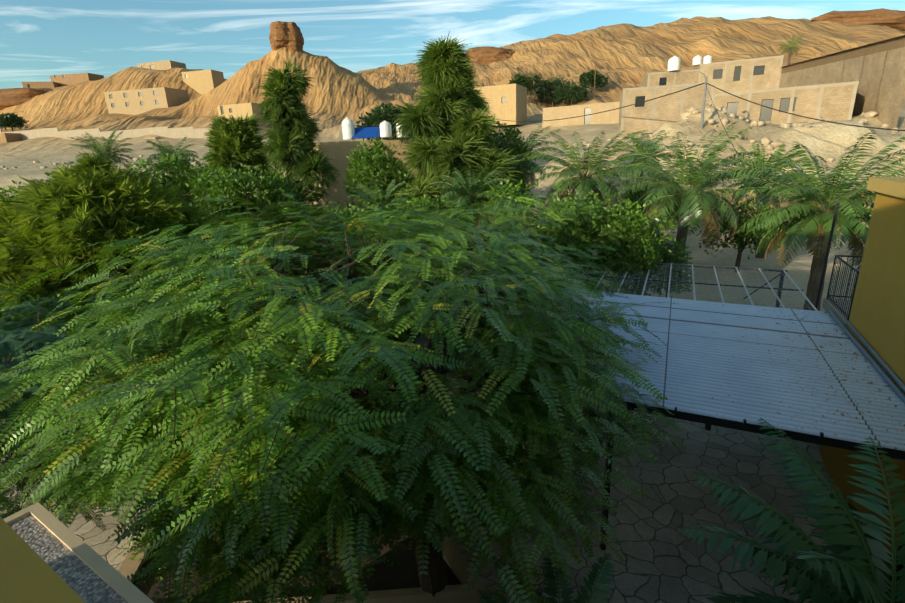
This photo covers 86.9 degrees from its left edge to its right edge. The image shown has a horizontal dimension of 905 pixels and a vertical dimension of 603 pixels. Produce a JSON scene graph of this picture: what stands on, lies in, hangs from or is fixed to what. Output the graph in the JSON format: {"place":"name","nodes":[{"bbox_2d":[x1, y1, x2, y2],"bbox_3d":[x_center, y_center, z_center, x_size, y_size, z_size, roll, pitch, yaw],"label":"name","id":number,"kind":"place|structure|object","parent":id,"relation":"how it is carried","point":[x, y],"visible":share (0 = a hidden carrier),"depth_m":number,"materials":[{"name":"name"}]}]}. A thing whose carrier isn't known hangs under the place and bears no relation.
{"place":"outdoors","nodes":[
{"label":"outdoors","id":0,"kind":"place"},
{"bbox_2d":[351,127,378,138],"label":"tarp","id":1,"kind":"object","parent":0,"point":[366,132],"visible":0.77,"depth_m":43.22,"materials":[{"name":"blue plastic"}]},
{"bbox_2d":[0,16,904,452],"bbox_3d":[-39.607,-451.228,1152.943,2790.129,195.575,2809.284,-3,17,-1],"label":"terrain","id":2,"kind":"structure","parent":0,"point":[620,56],"depth_m":167.69,"materials":[{"name":"beige sand"}]},
{"bbox_2d":[0,133,22,142],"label":"hut walls","id":3,"kind":"structure","parent":2,"relation":"on","point":[8,137],"depth_m":128.77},
{"bbox_2d":[0,112,28,130],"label":"tree","id":4,"kind":"object","parent":2,"relation":"on","point":[14,123],"depth_m":136.74,"materials":[{"name":"green plant"}]},
{"bbox_2d":[0,180,38,204],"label":"shrub","id":5,"kind":"object","parent":2,"relation":"on","point":[4,191],"visible":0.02,"depth_m":22.28,"materials":[{"name":"green plant"}]},
{"bbox_2d":[0,88,52,109],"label":"rocky hill","id":6,"kind":"structure","parent":2,"relation":"on","point":[9,97],"depth_m":208.99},
{"bbox_2d":[22,81,59,87],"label":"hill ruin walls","id":7,"kind":"structure","parent":2,"relation":"on","point":[51,84],"depth_m":231.59,"materials":[{"name":"beige paint"}]},
{"bbox_2d":[29,167,72,184],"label":"shrub","id":8,"kind":"object","parent":2,"relation":"on","point":[47,174],"depth_m":28.41,"materials":[{"name":"green plant"}]},
{"bbox_2d":[0,307,102,510],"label":"pinnate tree wood","id":9,"kind":"object","parent":2,"relation":"on","point":[33,369],"visible":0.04,"depth_m":8.66,"materials":[{"name":"brown plant"}]},
{"bbox_2d":[50,73,103,86],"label":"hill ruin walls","id":10,"kind":"structure","parent":2,"relation":"on","point":[71,79],"depth_m":235.12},
{"bbox_2d":[67,128,134,167],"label":"palm","id":11,"kind":"object","parent":2,"relation":"on","point":[107,148],"depth_m":37.04,"materials":[{"name":"green plant"}]},
{"bbox_2d":[0,126,212,139],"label":"long wall","id":12,"kind":"structure","parent":2,"relation":"on","point":[181,132],"depth_m":119.94,"materials":[{"name":"concrete"}]},
{"bbox_2d":[0,272,226,521],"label":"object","id":13,"kind":"object","parent":2,"relation":"on","point":[19,359],"depth_m":7.16,"materials":[{"name":"green plant"}]},
{"bbox_2d":[0,284,109,442],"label":"bush","id":14,"kind":"object","parent":13,"relation":"attached to","point":[11,303],"depth_m":10.93,"materials":[{"name":"green plant"}]},
{"bbox_2d":[0,289,114,530],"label":"pinnate leaves","id":15,"kind":"object","parent":13,"relation":"on","point":[34,308],"visible":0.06,"depth_m":7.95,"materials":[{"name":"green plant"}]},
{"bbox_2d":[0,264,187,524],"bbox_3d":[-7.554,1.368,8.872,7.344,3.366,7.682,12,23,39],"label":"pinnate leaves","id":16,"kind":"object","parent":13,"relation":"attached to","point":[16,363],"visible":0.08,"depth_m":7.27,"materials":[{"name":"green plant"}]},
{"bbox_2d":[0,149,257,326],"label":"tamarisk","id":17,"kind":"object","parent":2,"relation":"on","point":[44,226],"depth_m":12.42,"materials":[{"name":"green plant"}]},
{"bbox_2d":[104,87,189,114],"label":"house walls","id":18,"kind":"structure","parent":2,"relation":"on","point":[165,97],"depth_m":184.13,"materials":[{"name":"beige paint"}]},
{"bbox_2d":[109,91,158,107],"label":"windows","id":19,"kind":"structure","parent":18,"relation":"attached to","point":[127,103],"depth_m":184.28,"materials":[{"name":"beige"}]},
{"bbox_2d":[124,158,182,193],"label":"shrub","id":20,"kind":"object","parent":2,"relation":"on","point":[143,163],"depth_m":27.06,"materials":[{"name":"green plant"}]},
{"bbox_2d":[138,60,185,69],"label":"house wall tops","id":21,"kind":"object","parent":2,"relation":"on","point":[164,65],"depth_m":232.22,"materials":[{"name":"beige paint"}]},
{"bbox_2d":[142,136,198,178],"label":"palm","id":22,"kind":"object","parent":2,"relation":"on","point":[163,150],"depth_m":39.16,"materials":[{"name":"green plant"}]},
{"bbox_2d":[151,151,243,216],"bbox_3d":[-15.944,-5.521,29.951,6.795,7.571,6.076,-3,17,-1],"label":"shrub","id":23,"kind":"object","parent":2,"relation":"on","point":[187,171],"depth_m":28.47,"materials":[{"name":"green plant"}]},
{"bbox_2d":[182,69,223,94],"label":"hill house walls","id":24,"kind":"structure","parent":2,"relation":"on","point":[202,82],"depth_m":215.42,"materials":[{"name":"beige paint"}]},
{"bbox_2d":[200,113,274,207],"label":"tall tree","id":25,"kind":"object","parent":2,"relation":"on","point":[237,137],"depth_m":34.55,"materials":[{"name":"green plant"}]},
{"bbox_2d":[217,103,268,125],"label":"flat house walls","id":26,"kind":"structure","parent":2,"relation":"on","point":[241,109],"depth_m":136.33,"materials":[{"name":"beige paint"}]},
{"bbox_2d":[185,162,307,223],"bbox_3d":[-11.476,-4.346,26.831,6.304,6.822,5.248,-3,17,-1],"label":"shrub","id":27,"kind":"object","parent":2,"relation":"on","point":[235,181],"depth_m":25.82,"materials":[{"name":"green plant"}]},
{"bbox_2d":[113,222,434,407],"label":"pinnate leaves","id":28,"kind":"object","parent":2,"relation":"on","point":[282,263],"visible":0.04,"depth_m":10.62,"materials":[{"name":"green plant"}]},
{"bbox_2d":[269,21,303,51],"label":"rock formation","id":29,"kind":"object","parent":2,"relation":"on","point":[288,35],"visible":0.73,"depth_m":177.06,"materials":[{"name":"brown stone"}]},
{"bbox_2d":[119,224,454,392],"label":"pinnate leaves","id":30,"kind":"object","parent":2,"relation":"on","point":[313,269],"depth_m":10.52,"materials":[{"name":"green plant"}]},
{"bbox_2d":[253,55,340,208],"bbox_3d":[-10.556,-9.398,32.650,6.480,12.876,5.837,-3,17,-1],"label":"tall tree","id":31,"kind":"object","parent":2,"relation":"on","point":[281,112],"depth_m":31.09,"materials":[{"name":"green plant"}]},
{"bbox_2d":[228,198,374,289],"bbox_3d":[-5.771,-1.339,18.985,7.204,5.192,7.168,-3,17,-1],"label":"shrub","id":32,"kind":"object","parent":2,"relation":"on","point":[272,210],"depth_m":17.63,"materials":[{"name":"green plant"}]},
{"bbox_2d":[242,252,360,291],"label":"tree","id":33,"kind":"object","parent":2,"relation":"on","point":[312,268],"depth_m":11.85,"materials":[{"name":"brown plant"}]},
{"bbox_2d":[125,222,551,596],"bbox_3d":[-1.561,1.373,8.391,7.029,5.639,6.284,-3,17,-1],"label":"tree trunk","id":34,"kind":"object","parent":2,"relation":"on","point":[434,581],"visible":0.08,"depth_m":6.98,"materials":[{"name":"brown plant"}]},
{"bbox_2d":[0,193,686,602],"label":"tree leaves","id":35,"kind":"object","parent":2,"relation":"on","point":[350,555],"visible":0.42,"depth_m":5.22,"materials":[{"name":"green plant"}]},
{"bbox_2d":[317,199,384,247],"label":"bush","id":36,"kind":"object","parent":2,"relation":"on","point":[347,212],"depth_m":22.96,"materials":[{"name":"green plant"}]},
{"bbox_2d":[313,139,422,211],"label":"garden house walls","id":37,"kind":"structure","parent":2,"relation":"on","point":[337,152],"depth_m":41.99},
{"bbox_2d":[347,179,410,249],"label":"palm","id":38,"kind":"object","parent":2,"relation":"on","point":[378,198],"depth_m":23.32,"materials":[{"name":"green plant"}]},
{"bbox_2d":[342,137,416,211],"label":"tree","id":39,"kind":"object","parent":2,"relation":"on","point":[363,162],"depth_m":31.25,"materials":[{"name":"green plant"}]},
{"bbox_2d":[355,102,408,140],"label":"tree","id":40,"kind":"object","parent":2,"relation":"on","point":[377,116],"depth_m":68.15,"materials":[{"name":"green plant"}]},
{"bbox_2d":[362,190,479,247],"bbox_3d":[-1.387,-2.578,22.444,5.985,5.273,4.972,-3,17,-1],"label":"bush","id":41,"kind":"object","parent":2,"relation":"on","point":[416,201],"depth_m":21.96,"materials":[{"name":"green plant"}]},
{"bbox_2d":[0,329,867,602],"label":"courtyard flagstones","id":42,"kind":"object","parent":2,"relation":"on","point":[665,561],"depth_m":8.69,"materials":[{"name":"grey stone"}]},
{"bbox_2d":[9,514,127,602],"bbox_3d":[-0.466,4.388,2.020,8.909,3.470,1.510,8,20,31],"label":"roof gravel","id":43,"kind":"structure","parent":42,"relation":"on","point":[79,576],"depth_m":3.85,"materials":[{"name":"grey gravel"}]},
{"bbox_2d":[3,502,153,602],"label":"parapet","id":44,"kind":"structure","parent":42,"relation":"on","point":[121,585],"depth_m":3.90,"materials":[{"name":"paint"}]},
{"bbox_2d":[118,486,485,602],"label":"planter stone kerb","id":45,"kind":"structure","parent":42,"relation":"on","point":[456,562],"depth_m":7.11,"materials":[{"name":"beige stone"}]},
{"bbox_2d":[133,504,460,602],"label":"planter soil","id":46,"kind":"structure","parent":45,"relation":"in","point":[401,572],"depth_m":7.49,"materials":[{"name":"brown soil"}]},
{"bbox_2d":[476,548,615,602],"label":"palm","id":47,"kind":"object","parent":42,"relation":"on","point":[566,592],"visible":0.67,"depth_m":5.72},
{"bbox_2d":[397,259,904,592],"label":"pergola frame","id":48,"kind":"object","parent":42,"relation":"on","point":[709,421],"depth_m":6.73,"materials":[{"name":"black metal"}]},
{"bbox_2d":[404,287,904,450],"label":"corrugated roof","id":49,"kind":"structure","parent":48,"relation":"on","point":[807,372],"depth_m":7.92,"materials":[{"name":"white metal"}]},
{"bbox_2d":[826,309,904,403],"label":"gutter","id":50,"kind":"object","parent":49,"relation":"attached to","point":[889,381],"visible":1,"depth_m":7.90,"materials":[{"name":"grey metal"}]},
{"bbox_2d":[572,260,817,310],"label":"pergola beams","id":51,"kind":"structure","parent":48,"relation":"on","point":[803,294],"depth_m":12.74,"materials":[{"name":"grey metal"}]},
{"bbox_2d":[567,261,816,310],"bbox_3d":[6.170,-0.652,13.554,6.052,0.022,4.150,6,19,24],"label":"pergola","id":52,"kind":"object","parent":51,"relation":"on","point":[709,284],"visible":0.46,"depth_m":12.92,"materials":[{"name":"grey metal"}]},
{"bbox_2d":[680,417,904,602],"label":"palm","id":53,"kind":"object","parent":42,"relation":"on","point":[848,573],"visible":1,"depth_m":4.95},
{"bbox_2d":[814,203,839,310],"bbox_3d":[8.255,0.376,10.913,0.053,5.202,0.211,3,18,17],"label":"tall pipe","id":54,"kind":"object","parent":42,"relation":"on","point":[827,253],"visible":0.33,"depth_m":10.42,"materials":[{"name":"metal"}]},
{"bbox_2d":[1,102,904,224],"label":"rocks","id":55,"kind":"object","parent":2,"relation":"on","point":[764,140],"visible":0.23,"depth_m":45.34,"materials":[{"name":"stone"}]},
{"bbox_2d":[390,31,536,240],"bbox_3d":[0.252,-8.002,27.592,7.952,12.372,7.086,-3,17,-1],"label":"tall tree","id":56,"kind":"object","parent":2,"relation":"on","point":[427,114],"depth_m":25.59,"materials":[{"name":"green plant"}]},
{"bbox_2d":[429,167,511,248],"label":"palm","id":57,"kind":"object","parent":2,"relation":"on","point":[463,190],"depth_m":22.98,"materials":[{"name":"green plant"}]},
{"bbox_2d":[322,192,630,383],"bbox_3d":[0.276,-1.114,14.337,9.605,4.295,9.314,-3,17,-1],"label":"pinnate leaves","id":58,"kind":"object","parent":2,"relation":"on","point":[508,210],"visible":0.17,"depth_m":12.98,"materials":[{"name":"green plant"}]},
{"bbox_2d":[398,206,564,279],"bbox_3d":[0.419,-0.232,14.472,6.366,5.287,5.594,-3,17,-1],"label":"tree","id":59,"kind":"object","parent":2,"relation":"on","point":[486,218],"visible":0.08,"depth_m":13.78,"materials":[{"name":"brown plant"}]},
{"bbox_2d":[464,46,514,64],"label":"rock outcrop","id":60,"kind":"object","parent":2,"relation":"on","point":[483,55],"visible":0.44,"depth_m":261.73,"materials":[{"name":"brown stone"}]},
{"bbox_2d":[473,84,526,125],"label":"tan house walls","id":61,"kind":"structure","parent":2,"relation":"on","point":[512,109],"depth_m":101.99,"materials":[{"name":"beige paint"}]},
{"bbox_2d":[462,113,537,204],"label":"tree","id":62,"kind":"object","parent":2,"relation":"on","point":[503,136],"depth_m":29.19,"materials":[{"name":"green plant"}]},
{"bbox_2d":[488,125,561,224],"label":"palm","id":63,"kind":"object","parent":2,"relation":"on","point":[529,143],"depth_m":28.56,"materials":[{"name":"green plant"}]},
{"bbox_2d":[470,179,583,263],"bbox_3d":[3.303,-2.554,21.163,5.360,5.649,4.312,-3,17,-1],"label":"bush","id":64,"kind":"object","parent":2,"relation":"on","point":[512,192],"depth_m":20.38,"materials":[{"name":"green plant"}]},
{"bbox_2d":[342,55,712,139],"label":"water tanks","id":65,"kind":"object","parent":2,"relation":"on","point":[348,130],"visible":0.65,"depth_m":42.82,"materials":[{"name":"white plastic"}]},
{"bbox_2d":[508,71,548,102],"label":"tree","id":66,"kind":"object","parent":2,"relation":"on","point":[521,79],"depth_m":136.63,"materials":[{"name":"green plant"}]},
{"bbox_2d":[531,74,581,106],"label":"tree","id":67,"kind":"object","parent":2,"relation":"on","point":[557,82],"depth_m":142.86,"materials":[{"name":"green plant"}]},
{"bbox_2d":[261,185,873,229],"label":"garden wall","id":68,"kind":"structure","parent":2,"relation":"on","point":[785,204],"depth_m":35.66,"materials":[{"name":"beige paint"}]},
{"bbox_2d":[551,82,588,105],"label":"tree","id":69,"kind":"object","parent":2,"relation":"on","point":[581,94],"depth_m":138.06,"materials":[{"name":"green plant"}]},
{"bbox_2d":[542,102,619,127],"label":"tan shed walls","id":70,"kind":"structure","parent":2,"relation":"on","point":[563,112],"depth_m":90.40,"materials":[{"name":"beige paint"}]},
{"bbox_2d":[584,108,590,123],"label":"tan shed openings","id":71,"kind":"object","parent":70,"relation":"in","point":[587,117],"visible":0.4,"depth_m":89.97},
{"bbox_2d":[517,129,650,219],"bbox_3d":[7.087,-5.186,25.614,7.066,7.715,6.675,-3,17,-1],"label":"palm","id":72,"kind":"object","parent":2,"relation":"on","point":[575,182],"depth_m":24.66,"materials":[{"name":"green plant"}]},
{"bbox_2d":[578,69,607,92],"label":"tree","id":73,"kind":"object","parent":2,"relation":"on","point":[589,78],"depth_m":145.56,"materials":[{"name":"green plant"}]},
{"bbox_2d":[594,59,595,97],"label":"utility pole","id":74,"kind":"object","parent":2,"relation":"on","point":[595,75],"visible":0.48,"depth_m":138.17,"materials":[{"name":"brown wood"}]},
{"bbox_2d":[527,189,674,295],"bbox_3d":[4.562,-0.965,15.963,4.763,5.573,4.158,-3,17,-1],"label":"bush","id":75,"kind":"object","parent":2,"relation":"on","point":[645,253],"depth_m":14.70,"materials":[{"name":"green plant"}]},
{"bbox_2d":[613,130,682,243],"bbox_3d":[12.628,-7.582,32.555,4.775,7.772,4.668,-3,17,-1],"label":"palm","id":76,"kind":"object","parent":2,"relation":"on","point":[641,150],"depth_m":31.38,"materials":[{"name":"green plant"}]},
{"bbox_2d":[604,218,695,296],"bbox_3d":[7.151,-0.942,17.681,3.327,4.333,3.196,-3,17,-1],"label":"bush","id":77,"kind":"object","parent":2,"relation":"on","point":[674,257],"depth_m":16.93,"materials":[{"name":"green plant"}]},
{"bbox_2d":[615,180,694,237],"bbox_3d":[12.714,-5.300,30.113,5.386,4.877,3.567,-3,17,-1],"label":"bush","id":78,"kind":"object","parent":2,"relation":"on","point":[634,196],"depth_m":29.44,"materials":[{"name":"green plant"}]},
{"bbox_2d":[618,85,710,136],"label":"block house walls","id":79,"kind":"structure","parent":2,"relation":"on","point":[667,110],"depth_m":58.06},
{"bbox_2d":[635,96,644,106],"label":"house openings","id":80,"kind":"object","parent":79,"relation":"in","point":[638,99],"visible":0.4,"depth_m":58.56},
{"bbox_2d":[620,82,714,136],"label":"block house columns","id":81,"kind":"structure","parent":79,"relation":"attached to","point":[683,86],"depth_m":57.70,"materials":[{"name":"beige concrete"}]},
{"bbox_2d":[641,71,698,86],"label":"house walls","id":82,"kind":"structure","parent":2,"relation":"on","point":[687,77],"depth_m":84.19,"materials":[{"name":"beige paint"}]},
{"bbox_2d":[659,77,666,85],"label":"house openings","id":83,"kind":"object","parent":82,"relation":"in","point":[662,81],"visible":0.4,"depth_m":84.81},
{"bbox_2d":[647,69,699,86],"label":"house columns","id":84,"kind":"structure","parent":82,"relation":"attached to","point":[674,72],"depth_m":84.08,"materials":[{"name":"beige concrete"}]},
{"bbox_2d":[607,120,776,287],"bbox_3d":[10.441,-3.904,21.146,6.751,7.656,6.740,-3,17,-1],"label":"palm","id":85,"kind":"object","parent":2,"relation":"on","point":[704,204],"depth_m":20.41,"materials":[{"name":"green plant"}]},
{"bbox_2d":[700,72,707,127],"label":"street lamp pole","id":86,"kind":"object","parent":2,"relation":"on","point":[703,105],"visible":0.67,"depth_m":44.06,"materials":[{"name":"grey metal"}]},
{"bbox_2d":[698,57,783,93],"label":"house walls","id":87,"kind":"structure","parent":2,"relation":"on","point":[768,79],"depth_m":80.19,"materials":[{"name":"beige paint"}]},
{"bbox_2d":[713,65,764,80],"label":"windows","id":88,"kind":"structure","parent":87,"relation":"in","point":[718,73],"depth_m":80.73,"materials":[{"name":"grey glass"}]},
{"bbox_2d":[699,55,783,92],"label":"house columns","id":89,"kind":"structure","parent":87,"relation":"attached to","point":[752,70],"depth_m":79.86,"materials":[{"name":"beige concrete"}]},
{"bbox_2d":[696,198,797,271],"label":"tree","id":90,"kind":"object","parent":2,"relation":"on","point":[745,233],"depth_m":23.64,"materials":[{"name":"green plant"}]},
{"bbox_2d":[716,142,809,257],"bbox_3d":[17.277,-5.651,27.359,5.085,6.807,5.113,-3,17,-1],"label":"palm","id":91,"kind":"object","parent":2,"relation":"on","point":[760,157],"depth_m":26.38,"materials":[{"name":"green plant"}]},
{"bbox_2d":[714,85,853,123],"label":"block house walls","id":92,"kind":"structure","parent":2,"relation":"on","point":[835,103],"depth_m":50.05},
{"bbox_2d":[726,97,796,120],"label":"doors","id":93,"kind":"structure","parent":92,"relation":"in","point":[765,113],"depth_m":51.99,"materials":[{"name":"grey metal"}]},
{"bbox_2d":[711,81,858,122],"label":"block house columns","id":94,"kind":"structure","parent":92,"relation":"attached to","point":[822,86],"depth_m":49.93,"materials":[{"name":"beige concrete"}]},
{"bbox_2d":[775,34,808,64],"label":"hill palm","id":95,"kind":"object","parent":2,"relation":"on","point":[786,49],"depth_m":91.32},
{"bbox_2d":[721,129,904,310],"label":"palm","id":96,"kind":"object","parent":2,"relation":"on","point":[851,226],"depth_m":15.22,"materials":[{"name":"green plant"}]},
{"bbox_2d":[818,298,850,448],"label":"landing slab","id":97,"kind":"structure","parent":2,"relation":"on","point":[826,304],"depth_m":10.34,"materials":[{"name":"grey concrete"}]},
{"bbox_2d":[826,255,862,320],"bbox_3d":[9.116,-0.226,9.604,2.126,1.017,1.616,6,19,24],"label":"landing railing","id":98,"kind":"object","parent":97,"relation":"on","point":[848,284],"visible":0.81,"depth_m":10.13,"materials":[{"name":"black metal"}]},
{"bbox_2d":[779,47,904,128],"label":"boundary wall blocks","id":99,"kind":"structure","parent":2,"relation":"on","point":[890,92],"depth_m":50.19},
{"bbox_2d":[780,52,887,114],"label":"boundary wall columns","id":100,"kind":"structure","parent":99,"relation":"attached to","point":[859,80],"depth_m":52.58,"materials":[{"name":"beige concrete"}]},
{"bbox_2d":[781,35,904,73],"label":"boundary wall band","id":101,"kind":"object","parent":99,"relation":"attached to","point":[884,45],"visible":0.88,"depth_m":54.80,"materials":[{"name":"beige concrete"}]},
{"bbox_2d":[808,8,904,30],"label":"rocky hill","id":102,"kind":"structure","parent":2,"relation":"on","point":[894,19],"depth_m":286.39,"materials":[{"name":"brown stone"}]},
{"bbox_2d":[820,192,904,593],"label":"yellow wall","id":103,"kind":"structure","parent":2,"relation":"on","point":[877,318],"depth_m":8.07,"materials":[{"name":"yellow paint"}]},
{"bbox_2d":[867,177,904,198],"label":"parapet cap","id":104,"kind":"object","parent":103,"relation":"on","point":[893,186],"visible":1,"depth_m":7.98,"materials":[{"name":"yellow paint"}]},
{"bbox_2d":[0,0,904,88],"label":"sky","id":105,"kind":"structure","parent":0,"point":[40,40],"materials":[{"name":"blue"}]},
{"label":"viewpoint building","id":106,"kind":"structure","parent":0},
{"bbox_2d":[0,517,85,602],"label":"wall","id":107,"kind":"structure","parent":106,"relation":"attached to","point":[28,574],"depth_m":1.11,"materials":[{"name":"paint"}]},
{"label":"utility pole","id":108,"kind":"object","parent":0,"visible":0},
{"bbox_2d":[15,83,904,204],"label":"cables","id":109,"kind":"object","parent":108,"relation":"hanging from","point":[719,117],"visible":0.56,"depth_m":39.30,"materials":[{"name":"black plastic"}]}
]}

